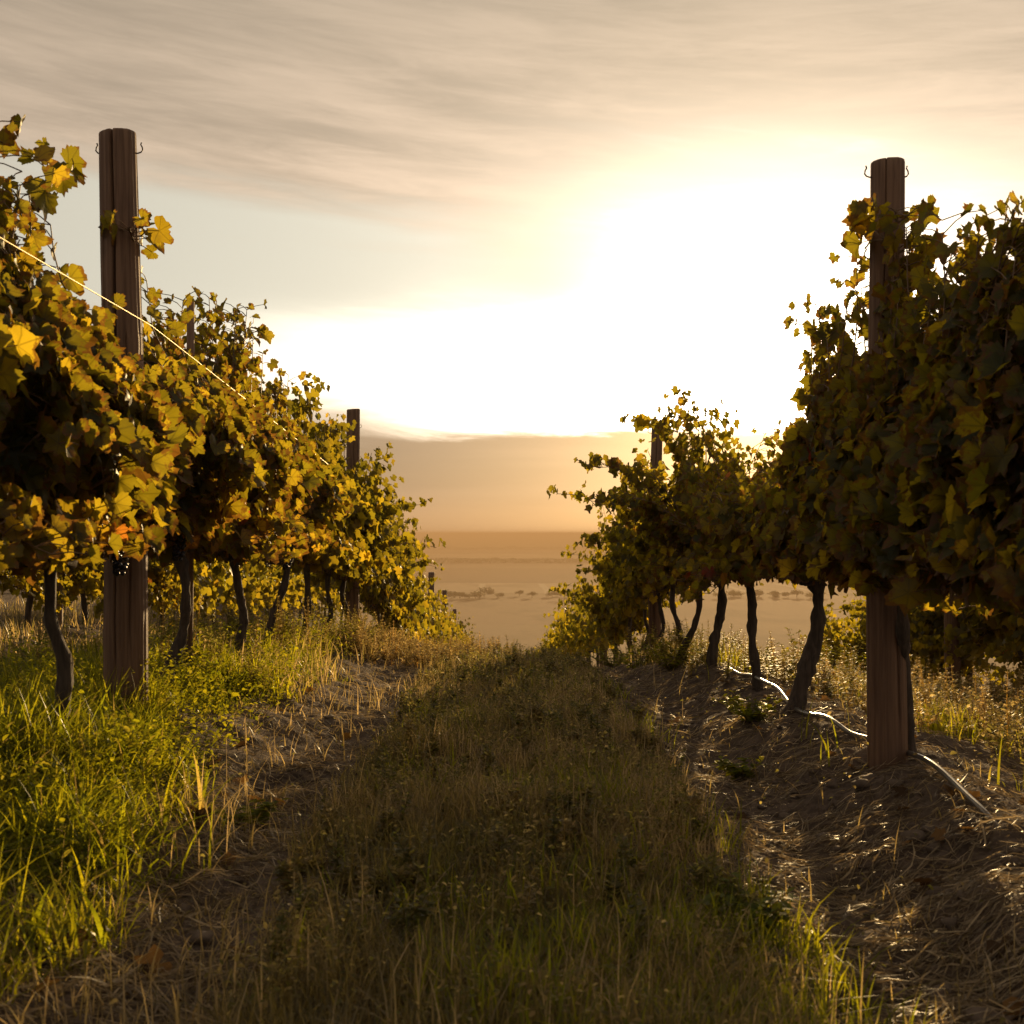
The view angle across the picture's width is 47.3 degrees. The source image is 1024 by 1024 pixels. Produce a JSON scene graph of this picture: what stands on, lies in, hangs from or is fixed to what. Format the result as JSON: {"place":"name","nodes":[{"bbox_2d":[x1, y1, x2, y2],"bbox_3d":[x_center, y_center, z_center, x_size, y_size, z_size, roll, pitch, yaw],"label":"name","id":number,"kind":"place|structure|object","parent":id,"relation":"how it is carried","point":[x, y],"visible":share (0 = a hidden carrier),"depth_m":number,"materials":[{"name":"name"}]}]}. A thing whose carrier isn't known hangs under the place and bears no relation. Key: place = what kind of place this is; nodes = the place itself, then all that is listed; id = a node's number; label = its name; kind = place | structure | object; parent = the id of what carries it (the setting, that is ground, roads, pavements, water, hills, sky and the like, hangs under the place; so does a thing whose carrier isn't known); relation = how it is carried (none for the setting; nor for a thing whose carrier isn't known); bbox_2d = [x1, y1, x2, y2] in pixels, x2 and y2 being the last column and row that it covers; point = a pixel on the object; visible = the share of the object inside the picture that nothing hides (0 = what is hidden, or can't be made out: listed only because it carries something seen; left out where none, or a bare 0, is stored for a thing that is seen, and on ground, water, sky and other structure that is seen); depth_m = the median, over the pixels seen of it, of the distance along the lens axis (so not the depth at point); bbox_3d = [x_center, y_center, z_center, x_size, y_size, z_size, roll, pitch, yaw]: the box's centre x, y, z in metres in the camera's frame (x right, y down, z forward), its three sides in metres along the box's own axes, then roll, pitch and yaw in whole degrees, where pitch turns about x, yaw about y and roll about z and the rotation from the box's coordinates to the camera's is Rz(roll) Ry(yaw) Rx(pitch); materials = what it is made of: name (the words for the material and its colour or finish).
{"place":"outdoors","nodes":[
{"label":"outdoors","id":0,"kind":"place"},
{"bbox_2d":[0,617,379,1004],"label":"green grass","id":1,"kind":"structure","parent":0,"point":[33,740],"depth_m":2.81,"materials":[{"name":"plant"}]},
{"bbox_2d":[0,534,1023,1023],"bbox_3d":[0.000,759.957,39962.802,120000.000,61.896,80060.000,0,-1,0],"label":"ground","id":2,"kind":"structure","parent":0,"point":[512,616],"depth_m":4.07,"materials":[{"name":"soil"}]},
{"bbox_2d":[0,567,69,583],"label":"grape vine","id":3,"kind":"object","parent":2,"relation":"on","point":[5,578],"depth_m":8.85,"materials":[{"name":"green plant"}]},
{"bbox_2d":[0,565,88,629],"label":"grape vine","id":4,"kind":"object","parent":2,"relation":"on","point":[35,591],"visible":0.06,"depth_m":9.47,"materials":[{"name":"green plant"}]},
{"bbox_2d":[56,572,62,626],"bbox_3d":[-3.860,0.297,9.896,0.120,1.856,0.124,0,-1,0],"label":"trellis post","id":5,"kind":"object","parent":2,"relation":"on","point":[60,587],"visible":0.06,"depth_m":9.86,"materials":[{"name":"brown wood"}]},
{"bbox_2d":[33,557,103,625],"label":"grape vine","id":6,"kind":"object","parent":2,"relation":"on","point":[90,585],"visible":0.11,"depth_m":10.23,"materials":[{"name":"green plant"}]},
{"bbox_2d":[0,114,208,734],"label":"grape vine","id":7,"kind":"object","parent":2,"relation":"on","point":[100,437],"visible":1,"depth_m":2.98,"materials":[{"name":"yellow plant"}]},
{"bbox_2d":[95,128,147,714],"bbox_3d":[-1.326,-0.185,3.985,0.167,2.247,0.150,-1,-1,0],"label":"trellis post","id":8,"kind":"object","parent":2,"relation":"on","point":[125,629],"visible":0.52,"depth_m":3.94,"materials":[{"name":"brown wood"}]},
{"bbox_2d":[0,237,424,595],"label":"trellis wire","id":9,"kind":"object","parent":8,"relation":"attached to","point":[121,308],"visible":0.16,"depth_m":3.54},
{"bbox_2d":[92,558,178,622],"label":"grape vine","id":10,"kind":"object","parent":2,"relation":"on","point":[155,568],"visible":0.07,"depth_m":12.02,"materials":[{"name":"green plant"}]},
{"bbox_2d":[148,559,211,635],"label":"grape vine","id":11,"kind":"object","parent":2,"relation":"on","point":[157,598],"visible":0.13,"depth_m":12.63,"materials":[{"name":"green plant"}]},
{"bbox_2d":[153,558,222,617],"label":"grape vine","id":12,"kind":"object","parent":2,"relation":"on","point":[204,572],"visible":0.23,"depth_m":13.88,"materials":[{"name":"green plant"}]},
{"bbox_2d":[184,301,193,675],"bbox_3d":[-1.352,-0.035,4.902,0.040,1.700,0.035,0,-1,0],"label":"vine stake","id":13,"kind":"object","parent":2,"relation":"on","point":[190,345],"visible":0.12,"depth_m":4.89,"materials":[{"name":"brown wood"}]},
{"bbox_2d":[0,611,381,911],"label":"green weeds","id":14,"kind":"object","parent":2,"relation":"on","point":[192,721],"visible":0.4,"depth_m":3.86,"materials":[{"name":"green plant"}]},
{"bbox_2d":[1,592,394,695],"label":"row weeds","id":15,"kind":"object","parent":2,"relation":"on","point":[278,625],"visible":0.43,"depth_m":6.45,"materials":[{"name":"plant"}]},
{"bbox_2d":[141,265,315,684],"bbox_3d":[-1.346,-0.045,4.618,1.009,1.677,1.352,0,-1,0],"label":"grape vine","id":16,"kind":"object","parent":2,"relation":"on","point":[230,467],"visible":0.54,"depth_m":4.47,"materials":[{"name":"green plant"}]},
{"bbox_2d":[193,561,264,625],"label":"grape vine","id":17,"kind":"object","parent":2,"relation":"on","point":[227,584],"visible":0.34,"depth_m":15.11,"materials":[{"name":"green plant"}]},
{"bbox_2d":[148,291,319,662],"bbox_3d":[-1.649,-0.112,5.527,1.410,1.879,1.900,0,-1,0],"label":"grape vine","id":18,"kind":"object","parent":2,"relation":"on","point":[236,355],"visible":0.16,"depth_m":5.54,"materials":[{"name":"green plant"}]},
{"bbox_2d":[205,561,269,620],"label":"grape vine","id":19,"kind":"object","parent":2,"relation":"on","point":[249,594],"visible":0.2,"depth_m":16.51,"materials":[{"name":"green plant"}]},
{"bbox_2d":[223,560,277,619],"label":"grape vine","id":20,"kind":"object","parent":2,"relation":"on","point":[262,585],"visible":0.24,"depth_m":17.66,"materials":[{"name":"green plant"}]},
{"bbox_2d":[213,798,289,829],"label":"leafy weed","id":21,"kind":"object","parent":2,"relation":"on","point":[264,814],"visible":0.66,"depth_m":3.14,"materials":[{"name":"green plant"}]},
{"bbox_2d":[242,564,303,614],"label":"grape vine","id":22,"kind":"object","parent":2,"relation":"on","point":[289,599],"visible":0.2,"depth_m":20.06,"materials":[{"name":"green plant"}]},
{"bbox_2d":[243,561,303,611],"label":"grape vine","id":23,"kind":"object","parent":2,"relation":"on","point":[277,586],"visible":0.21,"depth_m":18.84,"materials":[{"name":"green plant"}]},
{"bbox_2d":[268,567,311,616],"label":"grape vine","id":24,"kind":"object","parent":2,"relation":"on","point":[299,587],"visible":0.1,"depth_m":21.11,"materials":[{"name":"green plant"}]},
{"bbox_2d":[244,349,364,644],"bbox_3d":[-1.524,0.014,6.673,1.302,1.752,1.509,0,-1,0],"label":"grape vine","id":25,"kind":"object","parent":2,"relation":"on","point":[320,484],"visible":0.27,"depth_m":6.61,"materials":[{"name":"green plant"}]},
{"bbox_2d":[291,571,322,617],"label":"grape vine","id":26,"kind":"object","parent":2,"relation":"on","point":[313,599],"visible":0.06,"depth_m":22.13,"materials":[{"name":"green plant"}]},
{"bbox_2d":[254,372,381,640],"bbox_3d":[-1.648,0.024,7.774,1.484,1.891,1.994,0,-1,0],"label":"grape vine","id":27,"kind":"object","parent":2,"relation":"on","point":[299,412],"visible":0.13,"depth_m":7.75,"materials":[{"name":"green plant"}]},
{"bbox_2d":[301,575,336,612],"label":"grape vine","id":28,"kind":"object","parent":2,"relation":"on","point":[324,594],"visible":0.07,"depth_m":23.18,"materials":[{"name":"green plant"}]},
{"bbox_2d":[312,583,339,617],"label":"grape vine","id":29,"kind":"object","parent":2,"relation":"on","point":[319,595],"visible":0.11,"depth_m":24.22,"materials":[{"name":"green plant"}]},
{"bbox_2d":[268,413,386,633],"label":"grape vine","id":30,"kind":"object","parent":2,"relation":"on","point":[340,430],"visible":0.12,"depth_m":8.73,"materials":[{"name":"green plant"}]},
{"bbox_2d":[313,585,341,619],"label":"grape vine","id":31,"kind":"object","parent":2,"relation":"on","point":[325,602],"visible":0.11,"depth_m":25.29,"materials":[{"name":"green plant"}]},
{"bbox_2d":[344,409,361,628],"bbox_3d":[-1.390,0.245,10.199,0.125,2.303,0.123,1,-1,-38],"label":"trellis post","id":32,"kind":"object","parent":2,"relation":"on","point":[353,455],"visible":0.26,"depth_m":10.16,"materials":[{"name":"brown wood"}]},
{"bbox_2d":[314,467,425,594],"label":"grape vine","id":33,"kind":"object","parent":2,"relation":"on","point":[409,551],"visible":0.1,"depth_m":10.62,"materials":[{"name":"green plant"}]},
{"bbox_2d":[312,517,427,628],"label":"grape vine","id":34,"kind":"object","parent":2,"relation":"on","point":[388,614],"visible":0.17,"depth_m":12.49,"materials":[{"name":"green plant"}]},
{"bbox_2d":[301,441,445,632],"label":"grape vine","id":35,"kind":"object","parent":2,"relation":"on","point":[386,510],"visible":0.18,"depth_m":9.65,"materials":[{"name":"green plant"}]},
{"bbox_2d":[310,508,443,627],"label":"grape vine","id":36,"kind":"object","parent":2,"relation":"on","point":[383,597],"visible":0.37,"depth_m":11.70,"materials":[{"name":"green plant"}]},
{"bbox_2d":[359,560,452,636],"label":"grape vine","id":37,"kind":"object","parent":2,"relation":"on","point":[413,602],"visible":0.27,"depth_m":13.87,"materials":[{"name":"green plant"}]},
{"bbox_2d":[407,569,439,643],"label":"grape vine","id":38,"kind":"object","parent":2,"relation":"on","point":[427,617],"visible":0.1,"depth_m":16.36,"materials":[{"name":"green plant"}]},
{"bbox_2d":[405,546,443,641],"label":"grape vine","id":39,"kind":"object","parent":2,"relation":"on","point":[426,604],"visible":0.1,"depth_m":15.05,"materials":[{"name":"green plant"}]},
{"bbox_2d":[337,615,513,667],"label":"brow weeds","id":40,"kind":"object","parent":2,"relation":"on","point":[410,651],"visible":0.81,"depth_m":8.14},
{"bbox_2d":[418,570,433,641],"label":"grape vine","id":41,"kind":"object","parent":2,"relation":"on","point":[428,612],"visible":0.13,"depth_m":18.35,"materials":[{"name":"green plant"}]},
{"bbox_2d":[414,577,446,643],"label":"grape vine","id":42,"kind":"object","parent":2,"relation":"on","point":[426,622],"visible":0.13,"depth_m":17.34,"materials":[{"name":"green plant"}]},
{"bbox_2d":[428,572,433,625],"bbox_3d":[-1.542,2.255,22.263,0.124,2.228,0.133,1,-1,-45],"label":"trellis post","id":43,"kind":"object","parent":2,"relation":"on","point":[430,574],"visible":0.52,"depth_m":22.23,"materials":[{"name":"brown wood"}]},
{"bbox_2d":[427,593,449,644],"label":"grape vine","id":44,"kind":"object","parent":2,"relation":"on","point":[441,619],"visible":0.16,"depth_m":23.07,"materials":[{"name":"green plant"}]},
{"bbox_2d":[425,589,452,645],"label":"grape vine","id":45,"kind":"object","parent":2,"relation":"on","point":[430,630],"visible":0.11,"depth_m":19.52,"materials":[{"name":"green plant"}]},
{"bbox_2d":[426,589,459,646],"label":"grape vine","id":46,"kind":"object","parent":2,"relation":"on","point":[447,628],"visible":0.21,"depth_m":21.74,"materials":[{"name":"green plant"}]},
{"bbox_2d":[442,604,475,643],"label":"grape vine","id":47,"kind":"object","parent":2,"relation":"on","point":[462,626],"visible":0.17,"depth_m":26.44,"materials":[{"name":"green plant"}]},
{"bbox_2d":[416,557,598,563],"bbox_3d":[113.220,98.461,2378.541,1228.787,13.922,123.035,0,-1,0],"label":"tree belt","id":48,"kind":"object","parent":2,"relation":"on","point":[501,560],"visible":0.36,"depth_m":2359.85,"materials":[{"name":"brown plant"}]},
{"bbox_2d":[0,642,1023,1023],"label":"dry stalks","id":49,"kind":"object","parent":2,"relation":"on","point":[214,984],"visible":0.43,"depth_m":2.05,"materials":[{"name":"beige plant"}]},
{"bbox_2d":[0,594,1023,753],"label":"slope grass","id":50,"kind":"structure","parent":2,"relation":"on","point":[74,618],"depth_m":6.92,"materials":[{"name":"plant"}]},
{"bbox_2d":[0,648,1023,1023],"bbox_3d":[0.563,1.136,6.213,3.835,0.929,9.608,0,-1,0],"label":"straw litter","id":51,"kind":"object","parent":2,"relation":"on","point":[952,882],"visible":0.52,"depth_m":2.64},
{"bbox_2d":[2,642,1023,1023],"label":"creeping weeds","id":52,"kind":"object","parent":2,"relation":"on","point":[486,944],"visible":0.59,"depth_m":2.59,"materials":[{"name":"plant"}]},
{"bbox_2d":[3,657,1023,1023],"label":"soil clods","id":53,"kind":"object","parent":2,"relation":"on","point":[781,815],"visible":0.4,"depth_m":2.63,"materials":[{"name":"soil"}]},
{"bbox_2d":[265,639,779,1003],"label":"alley weeds","id":54,"kind":"object","parent":2,"relation":"on","point":[293,874],"visible":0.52,"depth_m":2.93,"materials":[{"name":"plant"}]},
{"bbox_2d":[31,654,1023,1019],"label":"fallen leaves","id":55,"kind":"object","parent":2,"relation":"on","point":[901,788],"visible":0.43,"depth_m":2.71,"materials":[{"name":"brown plant"}]},
{"bbox_2d":[544,619,564,654],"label":"grape vine","id":56,"kind":"object","parent":2,"relation":"on","point":[554,637],"visible":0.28,"depth_m":27.51,"materials":[{"name":"green plant"}]},
{"bbox_2d":[542,573,594,661],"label":"grape vine","id":57,"kind":"object","parent":2,"relation":"on","point":[582,629],"visible":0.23,"depth_m":18.60,"materials":[{"name":"green plant"}]},
{"bbox_2d":[560,595,585,658],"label":"grape vine","id":58,"kind":"object","parent":2,"relation":"on","point":[572,609],"visible":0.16,"depth_m":23.00,"materials":[{"name":"green plant"}]},
{"bbox_2d":[552,604,598,660],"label":"grape vine","id":59,"kind":"object","parent":2,"relation":"on","point":[569,633],"visible":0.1,"depth_m":19.65,"materials":[{"name":"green plant"}]},
{"bbox_2d":[560,573,619,652],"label":"grape vine","id":60,"kind":"object","parent":2,"relation":"on","point":[597,638],"visible":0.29,"depth_m":16.16,"materials":[{"name":"green plant"}]},
{"bbox_2d":[570,605,613,667],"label":"grape vine","id":61,"kind":"object","parent":2,"relation":"on","point":[591,642],"visible":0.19,"depth_m":17.26,"materials":[{"name":"green plant"}]},
{"bbox_2d":[548,546,638,662],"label":"grape vine","id":62,"kind":"object","parent":2,"relation":"on","point":[613,633],"visible":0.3,"depth_m":13.67,"materials":[{"name":"green plant"}]},
{"bbox_2d":[231,650,956,1023],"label":"alley grass","id":63,"kind":"structure","parent":2,"relation":"on","point":[767,936],"depth_m":2.08,"materials":[{"name":"plant"}]},
{"bbox_2d":[568,584,636,650],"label":"grape vine","id":64,"kind":"object","parent":2,"relation":"on","point":[581,609],"visible":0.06,"depth_m":15.26,"materials":[{"name":"green plant"}]},
{"bbox_2d":[581,637,639,668],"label":"leafy weed","id":65,"kind":"object","parent":2,"relation":"on","point":[610,664],"visible":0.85,"depth_m":9.64,"materials":[{"name":"green plant"}]},
{"bbox_2d":[558,545,677,646],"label":"grape vine","id":66,"kind":"object","parent":2,"relation":"on","point":[638,625],"visible":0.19,"depth_m":12.67,"materials":[{"name":"green plant"}]},
{"bbox_2d":[560,507,680,652],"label":"grape vine","id":67,"kind":"object","parent":2,"relation":"on","point":[633,594],"visible":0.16,"depth_m":10.69,"materials":[{"name":"green plant"}]},
{"bbox_2d":[566,486,685,643],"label":"grape vine","id":68,"kind":"object","parent":2,"relation":"on","point":[629,539],"visible":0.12,"depth_m":8.76,"materials":[{"name":"green plant"}]},
{"bbox_2d":[605,632,683,669],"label":"leafy weed","id":69,"kind":"object","parent":2,"relation":"on","point":[627,662],"visible":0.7,"depth_m":8.54,"materials":[{"name":"green plant"}]},
{"bbox_2d":[597,459,695,650],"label":"grape vine","id":70,"kind":"object","parent":2,"relation":"on","point":[631,561],"visible":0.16,"depth_m":9.63,"materials":[{"name":"green plant"}]},
{"bbox_2d":[580,507,714,656],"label":"grape vine","id":71,"kind":"object","parent":2,"relation":"on","point":[630,610],"visible":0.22,"depth_m":11.54,"materials":[{"name":"green plant"}]},
{"bbox_2d":[546,390,763,659],"bbox_3d":[1.073,0.137,7.687,1.736,1.866,1.572,0,-1,0],"label":"grape vine","id":72,"kind":"object","parent":2,"relation":"on","point":[642,421],"visible":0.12,"depth_m":7.58,"materials":[{"name":"green plant"}]},
{"bbox_2d":[648,428,662,647],"bbox_3d":[1.219,0.345,9.914,0.138,2.230,0.112,0,-1,0],"label":"trellis post","id":73,"kind":"object","parent":2,"relation":"on","point":[656,457],"visible":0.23,"depth_m":9.88,"materials":[{"name":"brown wood"}]},
{"bbox_2d":[629,629,708,670],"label":"leafy weed","id":74,"kind":"object","parent":2,"relation":"on","point":[676,660],"visible":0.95,"depth_m":7.58,"materials":[{"name":"green plant"}]},
{"bbox_2d":[574,385,789,667],"bbox_3d":[1.258,0.132,7.056,1.350,1.740,2.046,0,-1,25],"label":"grape vine","id":75,"kind":"object","parent":2,"relation":"on","point":[681,531],"visible":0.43,"depth_m":6.82,"materials":[{"name":"green plant"}]},
{"bbox_2d":[659,467,796,691],"bbox_3d":[1.169,0.347,5.667,0.834,1.169,1.192,0,-1,0],"label":"grape vine","id":76,"kind":"object","parent":2,"relation":"on","point":[718,560],"visible":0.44,"depth_m":5.55,"materials":[{"name":"green plant"}]},
{"bbox_2d":[611,619,865,702],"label":"grass","id":77,"kind":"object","parent":2,"relation":"on","point":[703,652],"visible":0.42,"depth_m":7.22,"materials":[{"name":"plant"}]},
{"bbox_2d":[713,756,764,779],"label":"leafy weed","id":78,"kind":"object","parent":2,"relation":"on","point":[737,772],"visible":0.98,"depth_m":4.02,"materials":[{"name":"green plant"}]},
{"bbox_2d":[691,871,798,937],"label":"leafy weed","id":79,"kind":"object","parent":2,"relation":"on","point":[780,907],"visible":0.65,"depth_m":2.27,"materials":[{"name":"green plant"}]},
{"bbox_2d":[712,690,787,721],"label":"leafy weed","id":80,"kind":"object","parent":2,"relation":"on","point":[740,709],"visible":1,"depth_m":4.77,"materials":[{"name":"green plant"}]},
{"bbox_2d":[765,627,853,677],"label":"leafy weed","id":81,"kind":"object","parent":2,"relation":"on","point":[792,640],"visible":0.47,"depth_m":6.83,"materials":[{"name":"green plant"}]},
{"bbox_2d":[779,610,859,674],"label":"grape vine","id":82,"kind":"object","parent":2,"relation":"on","point":[828,633],"visible":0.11,"depth_m":13.05,"materials":[{"name":"green plant"}]},
{"bbox_2d":[788,636,865,680],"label":"leafy weed","id":83,"kind":"object","parent":2,"relation":"on","point":[845,656],"visible":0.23,"depth_m":7.91,"materials":[{"name":"green plant"}]},
{"bbox_2d":[645,632,1023,788],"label":"row weed leaves","id":84,"kind":"object","parent":2,"relation":"on","point":[979,720],"visible":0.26,"depth_m":4.89,"materials":[{"name":"plant"}]},
{"bbox_2d":[739,252,949,716],"bbox_3d":[1.494,0.005,4.550,1.094,1.772,1.432,0,-1,0],"label":"grape vine","id":85,"kind":"object","parent":2,"relation":"on","point":[777,551],"visible":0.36,"depth_m":4.41,"materials":[{"name":"green plant"}]},
{"bbox_2d":[723,665,1000,827],"bbox_3d":[1.199,0.836,5.016,0.134,0.157,4.344,0,-1,1],"label":"drip hose","id":86,"kind":"object","parent":2,"relation":"on","point":[970,798],"visible":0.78,"depth_m":3.58,"materials":[{"name":"plastic"}]},
{"bbox_2d":[730,631,1023,756],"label":"seeding weeds","id":87,"kind":"object","parent":2,"relation":"on","point":[927,687],"visible":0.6,"depth_m":5.79,"materials":[{"name":"plant"}]},
{"bbox_2d":[826,588,938,683],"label":"grape vine","id":88,"kind":"object","parent":2,"relation":"on","point":[836,630],"visible":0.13,"depth_m":11.83,"materials":[{"name":"green plant"}]},
{"bbox_2d":[864,157,908,770],"bbox_3d":[1.181,-0.048,3.693,0.126,2.152,0.123,-1,-1,38],"label":"trellis post","id":89,"kind":"object","parent":2,"relation":"on","point":[887,721],"visible":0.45,"depth_m":3.65,"materials":[{"name":"brown wood"}]},
{"bbox_2d":[786,190,1023,761],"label":"grape vine","id":90,"kind":"object","parent":2,"relation":"on","point":[860,553],"visible":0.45,"depth_m":3.49,"materials":[{"name":"green plant"}]},
{"bbox_2d":[824,601,987,684],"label":"grape vine","id":91,"kind":"object","parent":2,"relation":"on","point":[914,613],"visible":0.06,"depth_m":9.99,"materials":[{"name":"green plant"}]},
{"bbox_2d":[852,202,1023,618],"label":"grape vine","id":92,"kind":"object","parent":2,"relation":"on","point":[969,542],"visible":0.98,"depth_m":2.75,"materials":[{"name":"green plant"}]},
{"bbox_2d":[944,592,960,689],"bbox_3d":[3.461,0.659,9.190,0.126,2.106,0.123,0,-1,0],"label":"trellis post","id":93,"kind":"object","parent":2,"relation":"on","point":[950,618],"visible":0.13,"depth_m":9.13,"materials":[{"name":"brown wood"}]},
{"bbox_2d":[910,594,1015,692],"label":"grape vine","id":94,"kind":"object","parent":2,"relation":"on","point":[930,636],"visible":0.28,"depth_m":9.42,"materials":[{"name":"green plant"}]},
{"bbox_2d":[943,594,1023,686],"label":"grape vine","id":95,"kind":"object","parent":2,"relation":"on","point":[1009,648],"visible":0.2,"depth_m":8.59,"materials":[{"name":"green plant"}]},
{"bbox_2d":[1008,609,1023,660],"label":"grape vine","id":96,"kind":"object","parent":2,"relation":"on","point":[1018,620],"visible":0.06,"depth_m":7.70,"materials":[{"name":"green plant"}]},
{"bbox_2d":[0,0,1023,533],"label":"sky","id":97,"kind":"structure","parent":0,"point":[498,234],"materials":[{"name":"white"}]},
{"bbox_2d":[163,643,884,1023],"bbox_3d":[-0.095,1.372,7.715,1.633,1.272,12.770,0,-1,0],"label":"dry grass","id":98,"kind":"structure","parent":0,"point":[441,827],"depth_m":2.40,"materials":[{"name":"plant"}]},
{"bbox_2d":[648,640,1023,790],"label":"grass","id":99,"kind":"structure","parent":0,"point":[936,726],"depth_m":4.89,"materials":[{"name":"plant"}]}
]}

